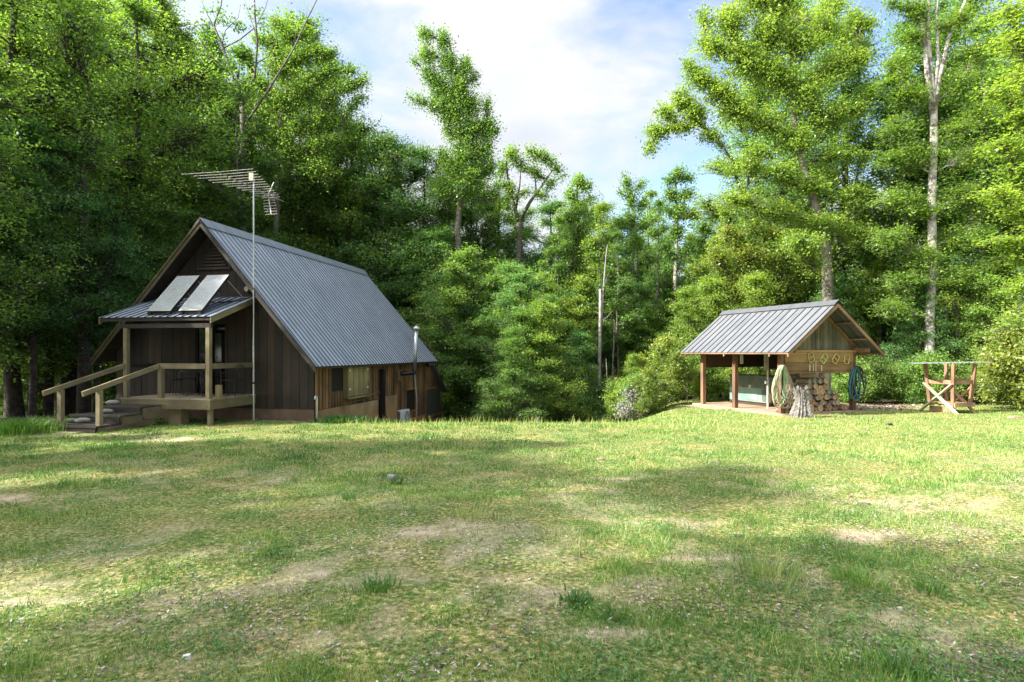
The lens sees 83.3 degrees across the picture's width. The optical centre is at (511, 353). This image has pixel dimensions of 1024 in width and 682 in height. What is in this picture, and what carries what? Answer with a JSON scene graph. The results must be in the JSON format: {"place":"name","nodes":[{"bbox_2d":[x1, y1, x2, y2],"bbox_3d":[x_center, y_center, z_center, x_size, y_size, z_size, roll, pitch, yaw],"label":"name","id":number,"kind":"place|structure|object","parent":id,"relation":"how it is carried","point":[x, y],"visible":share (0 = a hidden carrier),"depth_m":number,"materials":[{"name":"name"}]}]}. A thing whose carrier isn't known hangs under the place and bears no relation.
{"place":"outdoors","nodes":[
{"label":"outdoors","id":0,"kind":"place"},
{"bbox_2d":[0,394,1023,681],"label":"ground","id":1,"kind":"structure","parent":0,"point":[424,588],"depth_m":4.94,"materials":[{"name":"green plant"}]},
{"bbox_2d":[0,415,78,435],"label":"grass clump","id":2,"kind":"object","parent":1,"relation":"on","point":[32,425],"visible":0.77,"depth_m":13.32,"materials":[{"name":"green plant"}]},
{"bbox_2d":[0,115,91,343],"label":"understory tree","id":3,"kind":"object","parent":1,"relation":"on","point":[51,253],"visible":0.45,"depth_m":18.24,"materials":[{"name":"green plant"}]},
{"bbox_2d":[0,0,97,365],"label":"broadleaf tree","id":4,"kind":"object","parent":1,"relation":"on","point":[34,277],"visible":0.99,"depth_m":16.41,"materials":[{"name":"green plant"}]},
{"bbox_2d":[0,0,133,348],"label":"broadleaf tree","id":5,"kind":"object","parent":1,"relation":"on","point":[48,101],"visible":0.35,"depth_m":20.27,"materials":[{"name":"green plant"}]},
{"bbox_2d":[0,111,163,417],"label":"understory tree","id":6,"kind":"object","parent":1,"relation":"on","point":[105,301],"visible":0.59,"depth_m":19.50,"materials":[{"name":"green plant"}]},
{"bbox_2d":[76,128,91,413],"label":"dark tree","id":7,"kind":"object","parent":1,"relation":"on","point":[84,368],"visible":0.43,"depth_m":21.35,"materials":[{"name":"brown plant"}]},
{"bbox_2d":[14,185,162,411],"bbox_3d":[-16.341,-1.677,22.735,6.384,9.623,5.928,0,0,30],"label":"understory tree","id":8,"kind":"object","parent":1,"relation":"on","point":[95,335],"visible":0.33,"depth_m":22.03,"materials":[{"name":"green plant"}]},
{"bbox_2d":[29,0,174,377],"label":"broadleaf tree","id":9,"kind":"object","parent":1,"relation":"on","point":[121,47],"visible":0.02,"depth_m":30.60,"materials":[{"name":"green plant"}]},
{"bbox_2d":[0,0,208,417],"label":"broadleaf tree","id":10,"kind":"object","parent":1,"relation":"on","point":[19,46],"visible":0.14,"depth_m":23.69,"materials":[{"name":"green plant"}]},
{"bbox_2d":[0,0,210,417],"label":"broadleaf tree","id":11,"kind":"object","parent":1,"relation":"on","point":[65,21],"visible":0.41,"depth_m":20.99,"materials":[{"name":"green plant"}]},
{"bbox_2d":[65,185,199,366],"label":"understory tree","id":12,"kind":"object","parent":1,"relation":"on","point":[167,250],"visible":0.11,"depth_m":24.73,"materials":[{"name":"green plant"}]},
{"bbox_2d":[38,0,255,395],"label":"broadleaf tree","id":13,"kind":"object","parent":1,"relation":"on","point":[159,38],"visible":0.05,"depth_m":33.58,"materials":[{"name":"green plant"}]},
{"bbox_2d":[21,0,273,374],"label":"broadleaf tree","id":14,"kind":"object","parent":1,"relation":"on","point":[138,17],"visible":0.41,"depth_m":26.10,"materials":[{"name":"green plant"}]},
{"bbox_2d":[107,0,248,388],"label":"broadleaf tree","id":15,"kind":"object","parent":1,"relation":"on","point":[166,5],"visible":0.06,"depth_m":34.46,"materials":[{"name":"green plant"}]},
{"bbox_2d":[109,24,267,377],"bbox_3d":[-20.933,-7.525,36.715,13.288,26.450,13.598,0,0,31],"label":"broadleaf tree","id":16,"kind":"object","parent":1,"relation":"on","point":[165,220],"visible":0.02,"depth_m":33.72,"materials":[{"name":"green plant"}]},
{"bbox_2d":[162,11,269,239],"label":"slender tree","id":17,"kind":"object","parent":1,"relation":"on","point":[219,48],"visible":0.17,"depth_m":33.48,"materials":[{"name":"green plant"}]},
{"bbox_2d":[175,39,299,248],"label":"slender tree","id":18,"kind":"object","parent":1,"relation":"on","point":[242,207],"visible":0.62,"depth_m":29.80,"materials":[{"name":"green plant"}]},
{"bbox_2d":[191,169,283,420],"bbox_3d":[-7.646,-1.535,16.125,2.125,7.115,2.955,0,0,0],"label":"tv antenna","id":19,"kind":"object","parent":1,"relation":"on","point":[251,177],"visible":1,"depth_m":16.33,"materials":[{"name":"metal"}]},
{"bbox_2d":[42,217,447,434],"bbox_3d":[-8.076,0.131,20.971,7.773,8.138,16.345,0,0,11],"label":"cabin","id":20,"kind":"object","parent":1,"relation":"on","point":[333,337],"visible":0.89,"depth_m":17.29,"materials":[{"name":"wood"}]},
{"bbox_2d":[147,276,214,314],"bbox_3d":[-9.257,-1.625,16.180,0.926,1.187,1.519,0,0,11],"label":"solar collector","id":21,"kind":"object","parent":20,"relation":"on","point":[172,295],"visible":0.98,"depth_m":15.92,"materials":[{"name":"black metal"}]},
{"bbox_2d":[179,275,243,314],"bbox_3d":[-8.310,-1.625,15.997,0.893,1.187,1.519,0,0,11],"label":"solar collector","id":22,"kind":"object","parent":20,"relation":"on","point":[203,294],"visible":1,"depth_m":15.75,"materials":[{"name":"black metal"}]},
{"bbox_2d":[196,322,227,393],"bbox_3d":[-9.014,0.168,17.281,1.098,2.175,0.090,0,0,11],"label":"glass door","id":23,"kind":"structure","parent":20,"relation":"in","point":[220,329],"depth_m":17.28,"materials":[{"name":"black"}]},
{"bbox_2d":[194,0,316,231],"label":"bare limbed tree","id":24,"kind":"object","parent":1,"relation":"on","point":[236,24],"visible":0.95,"depth_m":30.96,"materials":[{"name":"grey plant"}]},
{"bbox_2d":[245,2,337,251],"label":"slender tree","id":25,"kind":"object","parent":1,"relation":"on","point":[282,215],"visible":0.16,"depth_m":35.44,"materials":[{"name":"green plant"}]},
{"bbox_2d":[229,7,373,238],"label":"reaching tree","id":26,"kind":"object","parent":1,"relation":"on","point":[300,88],"visible":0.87,"depth_m":32.82,"materials":[{"name":"green plant"}]},
{"bbox_2d":[226,2,416,264],"bbox_3d":[-13.257,-7.904,36.989,10.052,27.837,12.246,0,0,30],"label":"broadleaf tree","id":27,"kind":"object","parent":1,"relation":"on","point":[304,192],"visible":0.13,"depth_m":35.17,"materials":[{"name":"green plant"}]},
{"bbox_2d":[260,104,383,261],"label":"broadleaf tree","id":28,"kind":"object","parent":1,"relation":"on","point":[326,253],"visible":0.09,"depth_m":35.60,"materials":[{"name":"green plant"}]},
{"bbox_2d":[292,45,385,265],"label":"slender tree","id":29,"kind":"object","parent":1,"relation":"on","point":[352,139],"visible":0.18,"depth_m":36.26,"materials":[{"name":"green plant"}]},
{"bbox_2d":[286,168,420,327],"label":"understory tree","id":30,"kind":"object","parent":1,"relation":"on","point":[345,200],"visible":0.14,"depth_m":34.94,"materials":[{"name":"green plant"}]},
{"bbox_2d":[312,126,438,321],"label":"broadleaf tree","id":31,"kind":"object","parent":1,"relation":"on","point":[389,163],"visible":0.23,"depth_m":35.55,"materials":[{"name":"green plant"}]},
{"bbox_2d":[329,188,440,324],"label":"understory tree","id":32,"kind":"object","parent":1,"relation":"on","point":[371,222],"visible":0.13,"depth_m":35.31,"materials":[{"name":"green plant"}]},
{"bbox_2d":[342,129,475,324],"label":"broadleaf tree","id":33,"kind":"object","parent":1,"relation":"on","point":[415,178],"visible":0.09,"depth_m":37.22,"materials":[{"name":"green plant"}]},
{"bbox_2d":[360,135,486,339],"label":"broadleaf tree","id":34,"kind":"object","parent":1,"relation":"on","point":[423,154],"visible":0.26,"depth_m":34.76,"materials":[{"name":"green plant"}]},
{"bbox_2d":[376,221,484,392],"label":"understory tree","id":35,"kind":"object","parent":1,"relation":"on","point":[436,239],"visible":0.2,"depth_m":33.18,"materials":[{"name":"green plant"}]},
{"bbox_2d":[397,256,482,416],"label":"understory tree","id":36,"kind":"object","parent":1,"relation":"on","point":[411,316],"visible":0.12,"depth_m":32.82,"materials":[{"name":"green plant"}]},
{"bbox_2d":[393,170,512,312],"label":"broadleaf tree","id":37,"kind":"object","parent":1,"relation":"on","point":[441,210],"visible":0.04,"depth_m":38.26,"materials":[{"name":"green plant"}]},
{"bbox_2d":[403,20,508,421],"bbox_3d":[-3.329,-7.023,33.945,6.302,25.242,3.314,0,0,0],"label":"tulip tree","id":38,"kind":"object","parent":1,"relation":"on","point":[449,108],"visible":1,"depth_m":33.78,"materials":[{"name":"green plant"}]},
{"bbox_2d":[429,308,487,422],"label":"understory tree","id":39,"kind":"object","parent":1,"relation":"on","point":[443,394],"visible":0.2,"depth_m":30.26,"materials":[{"name":"green plant"}]},
{"bbox_2d":[401,241,524,422],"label":"understory tree","id":40,"kind":"object","parent":1,"relation":"on","point":[455,375],"visible":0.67,"depth_m":28.73,"materials":[{"name":"green plant"}]},
{"bbox_2d":[423,269,507,421],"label":"drooping tree","id":41,"kind":"object","parent":1,"relation":"on","point":[471,313],"visible":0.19,"depth_m":30.22,"materials":[{"name":"green plant"}]},
{"bbox_2d":[426,168,532,422],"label":"broadleaf tree","id":42,"kind":"object","parent":1,"relation":"on","point":[494,215],"visible":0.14,"depth_m":37.03,"materials":[{"name":"green plant"}]},
{"bbox_2d":[450,190,539,294],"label":"broadleaf tree","id":43,"kind":"object","parent":1,"relation":"on","point":[511,257],"visible":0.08,"depth_m":39.49,"materials":[{"name":"green plant"}]},
{"bbox_2d":[440,254,574,389],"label":"understory tree","id":44,"kind":"object","parent":1,"relation":"on","point":[507,268],"visible":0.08,"depth_m":30.18,"materials":[{"name":"green plant"}]},
{"bbox_2d":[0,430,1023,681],"bbox_3d":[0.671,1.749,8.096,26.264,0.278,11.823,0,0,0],"label":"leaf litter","id":45,"kind":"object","parent":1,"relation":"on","point":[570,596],"visible":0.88,"depth_m":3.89,"materials":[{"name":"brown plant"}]},
{"bbox_2d":[457,290,569,421],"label":"understory tree","id":46,"kind":"object","parent":1,"relation":"on","point":[499,336],"visible":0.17,"depth_m":28.26,"materials":[{"name":"green plant"}]},
{"bbox_2d":[470,324,559,421],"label":"understory tree","id":47,"kind":"object","parent":1,"relation":"on","point":[499,395],"visible":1,"depth_m":21.99,"materials":[{"name":"green plant"}]},
{"bbox_2d":[471,302,564,421],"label":"understory tree","id":48,"kind":"object","parent":1,"relation":"on","point":[522,313],"visible":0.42,"depth_m":24.17,"materials":[{"name":"green plant"}]},
{"bbox_2d":[464,265,573,421],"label":"understory tree","id":49,"kind":"object","parent":1,"relation":"on","point":[517,280],"visible":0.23,"depth_m":27.14,"materials":[{"name":"green plant"}]},
{"bbox_2d":[475,203,563,298],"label":"broadleaf tree","id":50,"kind":"object","parent":1,"relation":"on","point":[525,230],"visible":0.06,"depth_m":38.06,"materials":[{"name":"green plant"}]},
{"bbox_2d":[492,140,570,264],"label":"forked tree","id":51,"kind":"object","parent":1,"relation":"on","point":[533,170],"visible":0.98,"depth_m":36.90,"materials":[{"name":"green plant"}]},
{"bbox_2d":[487,268,607,422],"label":"understory tree","id":52,"kind":"object","parent":1,"relation":"on","point":[578,310],"visible":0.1,"depth_m":30.22,"materials":[{"name":"green plant"}]},
{"bbox_2d":[503,296,599,422],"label":"understory tree","id":53,"kind":"object","parent":1,"relation":"on","point":[567,392],"visible":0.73,"depth_m":24.04,"materials":[{"name":"green plant"}]},
{"bbox_2d":[510,195,601,418],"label":"broadleaf tree","id":54,"kind":"object","parent":1,"relation":"on","point":[549,208],"visible":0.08,"depth_m":41.77,"materials":[{"name":"green plant"}]},
{"bbox_2d":[534,214,579,344],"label":"slender tree","id":55,"kind":"object","parent":1,"relation":"on","point":[558,268],"visible":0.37,"depth_m":33.79,"materials":[{"name":"green plant"}]},
{"bbox_2d":[534,290,614,418],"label":"understory tree","id":56,"kind":"object","parent":1,"relation":"on","point":[574,324],"visible":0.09,"depth_m":29.06,"materials":[{"name":"green plant"}]},
{"bbox_2d":[529,202,632,422],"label":"broadleaf tree","id":57,"kind":"object","parent":1,"relation":"on","point":[573,215],"visible":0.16,"depth_m":36.28,"materials":[{"name":"green plant"}]},
{"bbox_2d":[546,327,617,422],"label":"understory tree","id":58,"kind":"object","parent":1,"relation":"on","point":[578,339],"visible":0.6,"depth_m":27.25,"materials":[{"name":"green plant"}]},
{"bbox_2d":[542,170,621,279],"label":"pointed tree","id":59,"kind":"object","parent":1,"relation":"on","point":[582,184],"visible":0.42,"depth_m":38.77,"materials":[{"name":"green plant"}]},
{"bbox_2d":[554,288,620,421],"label":"understory tree","id":60,"kind":"object","parent":1,"relation":"on","point":[603,361],"visible":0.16,"depth_m":32.42,"materials":[{"name":"green plant"}]},
{"bbox_2d":[543,268,644,419],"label":"understory tree","id":61,"kind":"object","parent":1,"relation":"on","point":[576,301],"visible":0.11,"depth_m":32.70,"materials":[{"name":"green plant"}]},
{"bbox_2d":[570,199,631,414],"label":"slender tree","id":62,"kind":"object","parent":1,"relation":"on","point":[592,256],"visible":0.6,"depth_m":32.77,"materials":[{"name":"green plant"}]},
{"bbox_2d":[598,375,633,421],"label":"shrub","id":63,"kind":"object","parent":1,"relation":"on","point":[608,398],"visible":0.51,"depth_m":23.38,"materials":[{"name":"green plant"}]},
{"bbox_2d":[590,229,647,421],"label":"slender tree","id":64,"kind":"object","parent":1,"relation":"on","point":[623,280],"visible":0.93,"depth_m":31.87,"materials":[{"name":"green plant"}]},
{"bbox_2d":[612,167,657,332],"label":"slim tree","id":65,"kind":"object","parent":1,"relation":"on","point":[630,222],"visible":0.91,"depth_m":37.89,"materials":[{"name":"green plant"}]},
{"bbox_2d":[620,303,681,400],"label":"understory tree","id":66,"kind":"object","parent":1,"relation":"on","point":[651,313],"visible":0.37,"depth_m":32.89,"materials":[{"name":"green plant"}]},
{"bbox_2d":[626,365,676,415],"bbox_3d":[5.169,1.551,21.521,2.052,2.254,1.822,0,0,22],"label":"laurel shrub","id":67,"kind":"object","parent":1,"relation":"on","point":[646,378],"visible":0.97,"depth_m":21.41,"materials":[{"name":"green plant"}]},
{"bbox_2d":[631,196,681,334],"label":"slender tree","id":68,"kind":"object","parent":1,"relation":"on","point":[662,266],"visible":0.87,"depth_m":33.85,"materials":[{"name":"green plant"}]},
{"bbox_2d":[628,330,709,407],"bbox_3d":[6.385,0.884,23.336,3.352,3.682,2.977,0,0,-8],"label":"laurel shrub","id":69,"kind":"object","parent":1,"relation":"on","point":[675,364],"visible":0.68,"depth_m":23.00,"materials":[{"name":"green plant"}]},
{"bbox_2d":[655,162,703,309],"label":"slim tree","id":70,"kind":"object","parent":1,"relation":"on","point":[676,177],"visible":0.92,"depth_m":35.86,"materials":[{"name":"green plant"}]},
{"bbox_2d":[644,280,729,400],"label":"understory tree","id":71,"kind":"object","parent":1,"relation":"on","point":[687,293],"visible":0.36,"depth_m":25.78,"materials":[{"name":"green plant"}]},
{"bbox_2d":[686,358,729,401],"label":"shrub","id":72,"kind":"object","parent":1,"relation":"on","point":[719,384],"visible":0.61,"depth_m":24.31,"materials":[{"name":"green plant"}]},
{"bbox_2d":[680,272,752,396],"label":"understory tree","id":73,"kind":"object","parent":1,"relation":"on","point":[709,284],"visible":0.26,"depth_m":28.79,"materials":[{"name":"green plant"}]},
{"bbox_2d":[716,265,785,379],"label":"understory tree","id":74,"kind":"object","parent":1,"relation":"on","point":[754,279],"visible":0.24,"depth_m":27.78,"materials":[{"name":"green plant"}]},
{"bbox_2d":[679,215,835,329],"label":"bushy tree","id":75,"kind":"object","parent":1,"relation":"on","point":[745,256],"visible":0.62,"depth_m":29.78,"materials":[{"name":"green plant"}]},
{"bbox_2d":[669,63,853,307],"bbox_3d":[14.769,-7.296,35.291,11.612,21.117,9.531,0,0,30],"label":"broadleaf tree","id":76,"kind":"object","parent":1,"relation":"on","point":[717,170],"visible":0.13,"depth_m":34.51,"materials":[{"name":"green plant"}]},
{"bbox_2d":[635,0,888,300],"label":"great tree","id":77,"kind":"object","parent":1,"relation":"on","point":[782,18],"visible":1,"depth_m":26.77,"materials":[{"name":"green plant"}]},
{"bbox_2d":[709,542,833,601],"bbox_3d":[1.961,1.584,4.324,0.748,0.187,0.817,0,0,-39],"label":"grass clump","id":78,"kind":"object","parent":1,"relation":"on","point":[759,568],"visible":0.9,"depth_m":4.30,"materials":[{"name":"green plant"}]},
{"bbox_2d":[680,299,884,414],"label":"open shed","id":79,"kind":"structure","parent":1,"relation":"on","point":[790,337],"depth_m":19.31,"materials":[{"name":"grey wood"}]},
{"bbox_2d":[729,374,784,406],"bbox_3d":[9.178,1.375,21.646,0.790,1.110,2.060,0,0,-21],"label":"chest freezer","id":80,"kind":"object","parent":79,"relation":"on","point":[752,389],"visible":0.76,"depth_m":21.25,"materials":[{"name":"paint"}]},
{"bbox_2d":[689,0,920,311],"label":"broadleaf tree","id":81,"kind":"object","parent":1,"relation":"on","point":[849,272],"visible":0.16,"depth_m":31.22,"materials":[{"name":"green plant"}]},
{"bbox_2d":[737,8,975,395],"bbox_3d":[18.283,-7.830,32.259,11.650,21.866,9.562,0,0,4],"label":"broadleaf tree","id":82,"kind":"object","parent":1,"relation":"on","point":[854,138],"visible":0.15,"depth_m":30.43,"materials":[{"name":"green plant"}]},
{"bbox_2d":[831,354,881,403],"bbox_3d":[13.834,1.178,23.354,2.131,2.573,2.243,0,0,12],"label":"shrub","id":83,"kind":"object","parent":1,"relation":"on","point":[841,381],"visible":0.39,"depth_m":23.29,"materials":[{"name":"green plant"}]},
{"bbox_2d":[818,559,913,597],"bbox_3d":[2.552,1.609,4.176,0.554,0.142,0.567,0,0,0],"label":"grass clump","id":84,"kind":"object","parent":1,"relation":"on","point":[860,573],"visible":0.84,"depth_m":4.17,"materials":[{"name":"green plant"}]},
{"bbox_2d":[836,255,924,371],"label":"understory tree","id":85,"kind":"object","parent":1,"relation":"on","point":[879,265],"visible":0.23,"depth_m":29.92,"materials":[{"name":"green plant"}]},
{"bbox_2d":[857,351,906,403],"bbox_3d":[15.062,1.205,24.157,2.145,2.590,2.257,0,0,7],"label":"shrub","id":86,"kind":"object","parent":1,"relation":"on","point":[875,365],"visible":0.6,"depth_m":23.65,"materials":[{"name":"green plant"}]},
{"bbox_2d":[854,45,961,396],"bbox_3d":[19.819,-6.288,29.096,5.209,18.285,4.424,0,0,29],"label":"slender tree","id":87,"kind":"object","parent":1,"relation":"on","point":[887,179],"visible":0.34,"depth_m":28.83,"materials":[{"name":"green plant"}]},
{"bbox_2d":[856,641,965,681],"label":"weed","id":88,"kind":"object","parent":1,"relation":"on","point":[895,663],"visible":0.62,"depth_m":3.01,"materials":[{"name":"green plant"}]},
{"bbox_2d":[889,355,939,403],"bbox_3d":[16.343,1.218,23.674,2.057,2.484,2.165,0,0,14],"label":"shrub","id":89,"kind":"object","parent":1,"relation":"on","point":[916,386],"visible":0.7,"depth_m":23.30,"materials":[{"name":"green plant"}]},
{"bbox_2d":[867,282,977,400],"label":"understory tree","id":90,"kind":"object","parent":1,"relation":"on","point":[918,337],"visible":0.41,"depth_m":25.26,"materials":[{"name":"green plant"}]},
{"bbox_2d":[833,0,1022,347],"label":"broadleaf tree","id":91,"kind":"object","parent":1,"relation":"on","point":[942,3],"visible":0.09,"depth_m":30.03,"materials":[{"name":"green plant"}]},
{"bbox_2d":[898,344,965,403],"bbox_3d":[16.840,1.084,23.356,2.380,2.874,2.505,0,0,12],"label":"shrub","id":92,"kind":"object","parent":1,"relation":"on","point":[926,357],"visible":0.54,"depth_m":22.96,"materials":[{"name":"green plant"}]},
{"bbox_2d":[859,0,1007,401],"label":"pale trunk tree","id":93,"kind":"object","parent":1,"relation":"on","point":[927,261],"visible":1,"depth_m":24.85,"materials":[{"name":"green plant"}]},
{"bbox_2d":[847,0,1023,350],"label":"broadleaf tree","id":94,"kind":"object","parent":1,"relation":"on","point":[976,2],"visible":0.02,"depth_m":31.64,"materials":[{"name":"green plant"}]},
{"bbox_2d":[864,225,1017,378],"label":"understory tree","id":95,"kind":"object","parent":1,"relation":"on","point":[948,301],"visible":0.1,"depth_m":27.74,"materials":[{"name":"green plant"}]},
{"bbox_2d":[882,11,1000,359],"bbox_3d":[21.428,-7.165,29.164,5.046,19.902,5.136,0,0,-4],"label":"slender tree","id":96,"kind":"object","parent":1,"relation":"on","point":[947,115],"visible":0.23,"depth_m":28.47,"materials":[{"name":"green plant"}]},
{"bbox_2d":[916,361,990,413],"bbox_3d":[14.754,1.147,19.322,2.448,1.718,1.358,0,0,-7],"label":"field stand","id":97,"kind":"object","parent":1,"relation":"on","point":[951,383],"visible":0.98,"depth_m":19.16,"materials":[{"name":"brown wood"}]},
{"bbox_2d":[908,14,1023,345],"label":"slender tree","id":98,"kind":"object","parent":1,"relation":"on","point":[994,225],"visible":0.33,"depth_m":27.64,"materials":[{"name":"green plant"}]},
{"bbox_2d":[938,271,1023,401],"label":"understory tree","id":99,"kind":"object","parent":1,"relation":"on","point":[979,310],"visible":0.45,"depth_m":24.52,"materials":[{"name":"green plant"}]},
{"bbox_2d":[945,192,1023,345],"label":"understory tree","id":100,"kind":"object","parent":1,"relation":"on","point":[966,292],"visible":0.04,"depth_m":27.37,"materials":[{"name":"green plant"}]},
{"bbox_2d":[948,0,1023,327],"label":"edge tree","id":101,"kind":"object","parent":1,"relation":"on","point":[1001,146],"visible":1,"depth_m":15.50,"materials":[{"name":"green plant"}]},
{"bbox_2d":[960,332,1023,409],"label":"laurel shrub","id":102,"kind":"object","parent":1,"relation":"on","point":[990,385],"visible":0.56,"depth_m":20.52,"materials":[{"name":"green plant"}]},
{"bbox_2d":[972,295,1023,408],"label":"laurel shrub","id":103,"kind":"object","parent":1,"relation":"on","point":[1007,362],"visible":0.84,"depth_m":19.96,"materials":[{"name":"green plant"}]},
{"bbox_2d":[4,0,1023,287],"label":"sky","id":104,"kind":"structure","parent":0,"point":[574,78],"materials":[{"name":"white"}]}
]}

